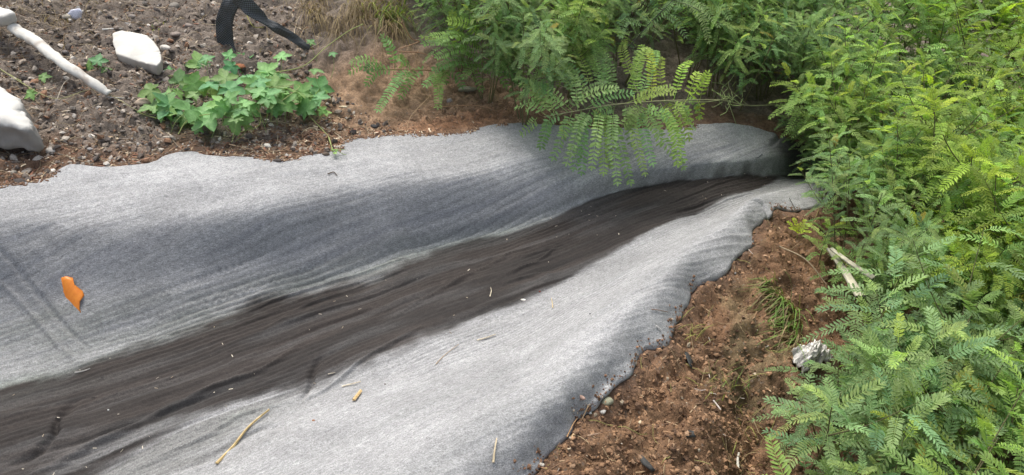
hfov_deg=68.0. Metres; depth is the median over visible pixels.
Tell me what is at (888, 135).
pinnate shrub
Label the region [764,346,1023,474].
pinnate shrub
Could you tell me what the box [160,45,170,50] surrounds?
stone
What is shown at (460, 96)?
dry stalks
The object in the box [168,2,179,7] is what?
stone
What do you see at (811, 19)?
pinnate shrub
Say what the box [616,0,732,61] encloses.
leafy branch
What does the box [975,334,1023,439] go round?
pinnate shrub
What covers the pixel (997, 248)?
pinnate shrub
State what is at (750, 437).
grass tuft
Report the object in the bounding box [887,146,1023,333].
pinnate shrub
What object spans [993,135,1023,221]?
pinnate shrub
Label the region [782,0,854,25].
pinnate shrub
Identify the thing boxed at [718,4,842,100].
pinnate shrub
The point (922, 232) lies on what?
pinnate shrub
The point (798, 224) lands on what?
seedling
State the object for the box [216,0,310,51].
black strap
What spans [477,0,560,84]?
pinnate shrub
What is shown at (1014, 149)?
pinnate shrub
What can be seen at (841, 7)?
pinnate shrub
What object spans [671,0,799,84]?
pinnate shrub
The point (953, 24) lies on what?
pinnate shrub
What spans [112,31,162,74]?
white rock
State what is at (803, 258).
dry branch
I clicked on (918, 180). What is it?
pinnate shrub
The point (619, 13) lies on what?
pinnate shrub
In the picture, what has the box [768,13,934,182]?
pinnate shrub
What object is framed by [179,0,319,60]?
grass tuft
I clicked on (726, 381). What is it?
grass tuft
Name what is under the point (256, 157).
wood chips
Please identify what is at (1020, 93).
pinnate shrub
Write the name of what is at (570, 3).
pinnate shrub
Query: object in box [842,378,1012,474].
pinnate shrub
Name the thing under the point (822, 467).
pinnate shrub
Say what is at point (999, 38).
pinnate shrub
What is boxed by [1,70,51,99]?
vine seedling
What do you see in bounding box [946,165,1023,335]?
pinnate shrub
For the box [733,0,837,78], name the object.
pinnate shrub
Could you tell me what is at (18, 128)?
white boulder
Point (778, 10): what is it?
pinnate shrub
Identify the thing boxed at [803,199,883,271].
pinnate sprig
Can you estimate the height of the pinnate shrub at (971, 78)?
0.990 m
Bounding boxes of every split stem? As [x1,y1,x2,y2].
[827,248,865,296]
[829,247,875,279]
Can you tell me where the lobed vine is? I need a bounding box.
[137,24,362,151]
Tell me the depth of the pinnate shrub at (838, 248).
2.69 m
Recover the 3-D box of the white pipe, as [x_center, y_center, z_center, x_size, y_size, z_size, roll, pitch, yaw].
[-1.822,-0.709,3.038,0.540,0.189,0.071,21,43,24]
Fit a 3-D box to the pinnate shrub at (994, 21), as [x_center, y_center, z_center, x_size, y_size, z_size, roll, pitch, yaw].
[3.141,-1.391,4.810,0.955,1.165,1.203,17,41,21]
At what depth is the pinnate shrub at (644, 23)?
3.79 m
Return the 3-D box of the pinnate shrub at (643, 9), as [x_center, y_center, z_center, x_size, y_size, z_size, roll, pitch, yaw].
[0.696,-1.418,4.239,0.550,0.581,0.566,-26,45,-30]
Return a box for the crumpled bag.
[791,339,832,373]
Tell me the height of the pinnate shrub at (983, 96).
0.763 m
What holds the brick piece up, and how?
on the ground
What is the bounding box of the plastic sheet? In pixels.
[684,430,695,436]
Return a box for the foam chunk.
[0,7,16,26]
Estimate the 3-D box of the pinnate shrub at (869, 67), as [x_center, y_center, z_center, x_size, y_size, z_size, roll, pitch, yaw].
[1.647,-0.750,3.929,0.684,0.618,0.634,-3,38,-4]
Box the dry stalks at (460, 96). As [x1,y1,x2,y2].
[389,46,556,130]
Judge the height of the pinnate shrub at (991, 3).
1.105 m
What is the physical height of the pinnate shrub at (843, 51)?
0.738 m
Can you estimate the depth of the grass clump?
3.56 m
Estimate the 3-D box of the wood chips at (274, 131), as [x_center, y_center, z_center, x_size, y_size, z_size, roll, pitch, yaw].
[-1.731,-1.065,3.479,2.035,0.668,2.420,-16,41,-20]
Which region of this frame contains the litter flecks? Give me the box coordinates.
[14,169,766,474]
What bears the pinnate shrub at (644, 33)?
on the ground
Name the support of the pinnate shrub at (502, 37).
on the ground
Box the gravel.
[0,0,391,183]
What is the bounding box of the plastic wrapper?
[67,8,81,19]
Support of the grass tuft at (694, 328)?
on the ground
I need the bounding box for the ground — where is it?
[0,0,1023,474]
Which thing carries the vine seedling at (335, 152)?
on the geotextile liner
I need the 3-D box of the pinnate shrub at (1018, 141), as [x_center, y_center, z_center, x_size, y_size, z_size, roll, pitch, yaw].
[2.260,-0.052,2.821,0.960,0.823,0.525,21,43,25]
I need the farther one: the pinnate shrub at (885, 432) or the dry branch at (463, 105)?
the dry branch at (463, 105)
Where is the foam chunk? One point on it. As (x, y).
(8, 17)
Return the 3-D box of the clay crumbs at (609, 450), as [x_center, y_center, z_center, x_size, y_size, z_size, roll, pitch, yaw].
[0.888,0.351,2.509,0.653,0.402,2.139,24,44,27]
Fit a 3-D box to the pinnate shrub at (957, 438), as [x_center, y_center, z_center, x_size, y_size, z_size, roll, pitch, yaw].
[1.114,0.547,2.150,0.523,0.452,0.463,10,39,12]
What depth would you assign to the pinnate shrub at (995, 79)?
3.31 m
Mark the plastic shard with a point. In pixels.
(74, 294)
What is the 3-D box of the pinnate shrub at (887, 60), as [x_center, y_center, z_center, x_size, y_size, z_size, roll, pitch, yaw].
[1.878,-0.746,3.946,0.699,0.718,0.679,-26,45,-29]
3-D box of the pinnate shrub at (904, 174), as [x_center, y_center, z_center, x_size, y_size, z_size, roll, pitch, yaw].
[1.428,-0.087,2.763,0.474,0.671,0.659,-2,38,-3]
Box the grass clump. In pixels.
[275,0,434,72]
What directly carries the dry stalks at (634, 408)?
on the ground
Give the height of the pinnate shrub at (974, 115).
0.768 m
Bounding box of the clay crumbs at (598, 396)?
[513,202,799,474]
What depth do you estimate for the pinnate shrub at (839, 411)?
1.91 m
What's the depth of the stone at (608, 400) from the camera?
2.14 m
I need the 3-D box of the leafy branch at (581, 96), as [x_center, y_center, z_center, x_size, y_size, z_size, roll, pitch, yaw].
[0.714,-0.635,3.418,1.454,0.475,0.672,-21,43,-25]
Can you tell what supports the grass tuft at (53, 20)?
on the ground
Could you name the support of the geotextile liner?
on the ground
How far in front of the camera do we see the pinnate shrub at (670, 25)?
3.73 m
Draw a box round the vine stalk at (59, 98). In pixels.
[0,69,144,114]
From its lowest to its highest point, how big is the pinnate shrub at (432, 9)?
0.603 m
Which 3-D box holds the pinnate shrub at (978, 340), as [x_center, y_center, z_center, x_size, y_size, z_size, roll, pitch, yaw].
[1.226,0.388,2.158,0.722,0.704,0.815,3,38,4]
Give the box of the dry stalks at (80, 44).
[0,0,368,180]
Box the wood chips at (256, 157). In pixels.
[0,122,698,187]
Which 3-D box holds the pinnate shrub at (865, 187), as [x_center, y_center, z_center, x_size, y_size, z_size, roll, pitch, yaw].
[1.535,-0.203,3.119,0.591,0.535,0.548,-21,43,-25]
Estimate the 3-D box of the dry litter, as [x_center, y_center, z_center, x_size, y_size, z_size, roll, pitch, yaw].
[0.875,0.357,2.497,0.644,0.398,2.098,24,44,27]
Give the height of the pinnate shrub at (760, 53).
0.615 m
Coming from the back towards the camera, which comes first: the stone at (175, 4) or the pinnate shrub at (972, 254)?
the stone at (175, 4)
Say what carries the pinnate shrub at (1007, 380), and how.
on the ground
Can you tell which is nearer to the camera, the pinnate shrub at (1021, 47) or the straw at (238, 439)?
the straw at (238, 439)
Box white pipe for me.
[7,23,111,95]
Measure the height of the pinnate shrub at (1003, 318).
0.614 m
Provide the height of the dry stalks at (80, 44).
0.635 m
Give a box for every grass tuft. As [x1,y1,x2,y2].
[0,0,149,58]
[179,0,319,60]
[679,308,714,344]
[680,359,751,406]
[730,398,773,474]
[738,268,813,370]
[752,209,866,265]
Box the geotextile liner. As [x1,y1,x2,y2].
[0,123,859,474]
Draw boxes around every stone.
[45,147,54,154]
[134,98,149,105]
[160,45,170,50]
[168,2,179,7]
[170,31,181,36]
[458,86,476,91]
[601,396,613,405]
[640,455,654,471]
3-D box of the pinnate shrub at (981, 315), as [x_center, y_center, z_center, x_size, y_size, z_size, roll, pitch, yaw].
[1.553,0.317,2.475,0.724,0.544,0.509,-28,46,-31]
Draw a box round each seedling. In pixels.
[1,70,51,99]
[86,53,112,72]
[328,138,345,154]
[787,218,811,237]
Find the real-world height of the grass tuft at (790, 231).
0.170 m
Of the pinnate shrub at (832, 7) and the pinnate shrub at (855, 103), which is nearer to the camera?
the pinnate shrub at (855, 103)
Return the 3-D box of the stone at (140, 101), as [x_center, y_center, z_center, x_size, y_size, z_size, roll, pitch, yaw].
[-1.464,-0.537,3.012,0.068,0.026,0.049,0,38,0]
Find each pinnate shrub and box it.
[410,0,490,73]
[421,0,549,103]
[459,0,576,125]
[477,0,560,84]
[477,0,629,105]
[524,0,636,107]
[531,0,599,59]
[571,0,704,85]
[572,0,673,65]
[583,0,628,52]
[610,1,638,28]
[628,0,664,31]
[650,0,750,83]
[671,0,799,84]
[675,0,785,100]
[682,0,801,110]
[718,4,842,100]
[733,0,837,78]
[737,0,846,62]
[741,1,832,53]
[747,0,902,120]
[751,351,924,469]
[761,0,925,81]
[761,364,962,474]
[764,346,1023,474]
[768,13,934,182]
[774,99,841,184]
[777,37,921,139]
[778,19,895,140]
[778,29,835,85]
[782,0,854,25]
[782,0,914,65]
[788,136,950,295]
[789,0,864,26]
[794,389,972,474]
[798,38,926,208]
[798,322,924,430]
[801,450,856,474]
[802,247,1023,411]
[804,119,870,202]
[806,0,984,78]
[807,32,959,147]
[809,86,931,237]
[809,216,956,317]
[809,334,1023,474]
[812,76,954,207]
[814,245,997,399]
[815,225,1023,473]
[827,410,933,474]
[835,295,1023,468]
[840,99,987,278]
[841,105,1006,226]
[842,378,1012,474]
[845,116,987,238]
[847,0,1002,132]
[855,312,1023,474]
[860,63,1023,257]
[866,114,1023,266]
[879,48,1023,236]
[884,0,1023,82]
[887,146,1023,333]
[900,0,1015,78]
[901,0,1023,154]
[908,251,1023,414]
[924,145,1023,322]
[928,0,1023,134]
[943,312,1023,440]
[945,74,1023,161]
[946,68,1023,170]
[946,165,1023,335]
[959,213,1023,313]
[960,0,1023,95]
[965,59,1023,158]
[968,252,1023,397]
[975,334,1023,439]
[987,45,1023,116]
[992,76,1023,133]
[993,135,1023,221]
[996,131,1023,179]
[997,142,1023,264]
[1000,121,1023,198]
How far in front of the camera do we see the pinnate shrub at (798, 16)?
4.17 m
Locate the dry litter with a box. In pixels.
[535,207,865,474]
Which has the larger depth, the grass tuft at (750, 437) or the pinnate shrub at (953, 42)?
the pinnate shrub at (953, 42)
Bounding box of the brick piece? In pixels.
[235,63,245,68]
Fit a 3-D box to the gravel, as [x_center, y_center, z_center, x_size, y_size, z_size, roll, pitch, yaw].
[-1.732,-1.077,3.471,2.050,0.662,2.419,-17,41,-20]
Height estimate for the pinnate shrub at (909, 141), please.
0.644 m
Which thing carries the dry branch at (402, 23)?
attached to the pinnate shrub at (432, 9)
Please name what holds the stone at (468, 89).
on the ground
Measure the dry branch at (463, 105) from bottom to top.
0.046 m
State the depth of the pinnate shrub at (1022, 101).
3.31 m
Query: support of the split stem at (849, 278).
on the pinnate shrub at (838, 248)
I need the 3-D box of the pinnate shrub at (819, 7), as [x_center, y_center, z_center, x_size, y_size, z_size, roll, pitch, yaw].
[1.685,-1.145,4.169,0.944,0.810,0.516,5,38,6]
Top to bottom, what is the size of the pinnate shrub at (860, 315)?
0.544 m
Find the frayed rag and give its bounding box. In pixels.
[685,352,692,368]
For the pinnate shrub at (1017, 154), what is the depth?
2.79 m
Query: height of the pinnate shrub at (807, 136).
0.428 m
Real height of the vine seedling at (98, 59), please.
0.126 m
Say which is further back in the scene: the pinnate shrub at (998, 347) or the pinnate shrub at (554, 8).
the pinnate shrub at (554, 8)
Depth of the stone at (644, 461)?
2.04 m
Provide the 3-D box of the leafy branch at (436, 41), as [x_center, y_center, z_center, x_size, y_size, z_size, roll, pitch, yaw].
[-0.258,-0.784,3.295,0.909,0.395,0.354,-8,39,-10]
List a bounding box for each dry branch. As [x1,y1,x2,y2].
[398,51,444,63]
[399,21,419,48]
[429,105,501,112]
[779,246,827,285]
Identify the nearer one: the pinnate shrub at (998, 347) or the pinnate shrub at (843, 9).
the pinnate shrub at (998, 347)
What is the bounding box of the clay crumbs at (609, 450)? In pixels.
[537,206,878,474]
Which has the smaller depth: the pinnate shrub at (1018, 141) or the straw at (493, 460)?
the straw at (493, 460)
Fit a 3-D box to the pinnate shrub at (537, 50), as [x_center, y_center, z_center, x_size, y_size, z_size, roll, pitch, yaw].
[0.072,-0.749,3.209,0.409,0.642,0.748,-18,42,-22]
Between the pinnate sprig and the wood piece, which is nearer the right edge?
the pinnate sprig
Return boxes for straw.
[215,409,269,463]
[492,438,496,462]
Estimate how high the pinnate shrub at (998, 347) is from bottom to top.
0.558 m
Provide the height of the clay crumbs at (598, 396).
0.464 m
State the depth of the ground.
3.12 m
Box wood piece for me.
[352,389,361,400]
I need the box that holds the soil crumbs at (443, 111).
[368,96,537,134]
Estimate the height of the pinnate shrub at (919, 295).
0.660 m
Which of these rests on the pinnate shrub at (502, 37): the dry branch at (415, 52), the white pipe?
the dry branch at (415, 52)
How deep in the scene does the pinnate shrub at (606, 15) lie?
3.69 m
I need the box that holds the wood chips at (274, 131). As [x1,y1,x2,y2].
[0,0,430,183]
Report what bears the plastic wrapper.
on the ground
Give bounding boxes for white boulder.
[0,86,43,151]
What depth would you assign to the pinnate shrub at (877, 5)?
3.90 m
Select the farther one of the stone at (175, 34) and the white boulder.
the stone at (175, 34)
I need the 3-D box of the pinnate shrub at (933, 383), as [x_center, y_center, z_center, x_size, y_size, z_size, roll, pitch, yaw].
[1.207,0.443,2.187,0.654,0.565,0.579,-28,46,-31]
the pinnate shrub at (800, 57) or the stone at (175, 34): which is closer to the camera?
the stone at (175, 34)
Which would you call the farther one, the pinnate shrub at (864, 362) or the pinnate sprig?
the pinnate sprig
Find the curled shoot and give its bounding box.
[662,70,743,123]
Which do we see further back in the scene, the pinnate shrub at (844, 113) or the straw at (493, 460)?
the pinnate shrub at (844, 113)
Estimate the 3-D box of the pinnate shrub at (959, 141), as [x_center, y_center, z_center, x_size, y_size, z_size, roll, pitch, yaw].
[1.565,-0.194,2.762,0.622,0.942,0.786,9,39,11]
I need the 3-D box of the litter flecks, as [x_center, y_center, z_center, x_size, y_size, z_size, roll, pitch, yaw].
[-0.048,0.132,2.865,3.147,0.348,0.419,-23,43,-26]
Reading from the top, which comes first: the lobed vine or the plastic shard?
the lobed vine
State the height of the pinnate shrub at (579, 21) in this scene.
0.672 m
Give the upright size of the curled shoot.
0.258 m
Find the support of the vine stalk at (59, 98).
on the ground
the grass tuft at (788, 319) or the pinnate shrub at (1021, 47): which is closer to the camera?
the grass tuft at (788, 319)
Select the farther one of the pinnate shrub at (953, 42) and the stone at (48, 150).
the pinnate shrub at (953, 42)
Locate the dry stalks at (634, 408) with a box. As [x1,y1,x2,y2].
[569,209,874,474]
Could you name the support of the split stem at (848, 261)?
on the split stem at (849, 278)
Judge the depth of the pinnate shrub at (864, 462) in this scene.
1.96 m
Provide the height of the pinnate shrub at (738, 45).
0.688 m
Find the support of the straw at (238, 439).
on the geotextile liner
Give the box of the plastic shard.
[61,276,83,312]
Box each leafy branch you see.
[348,0,543,112]
[514,34,775,186]
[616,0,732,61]
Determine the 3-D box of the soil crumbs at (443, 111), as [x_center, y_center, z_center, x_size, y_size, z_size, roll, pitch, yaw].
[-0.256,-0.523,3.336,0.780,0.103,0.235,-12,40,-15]
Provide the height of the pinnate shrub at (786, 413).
0.354 m

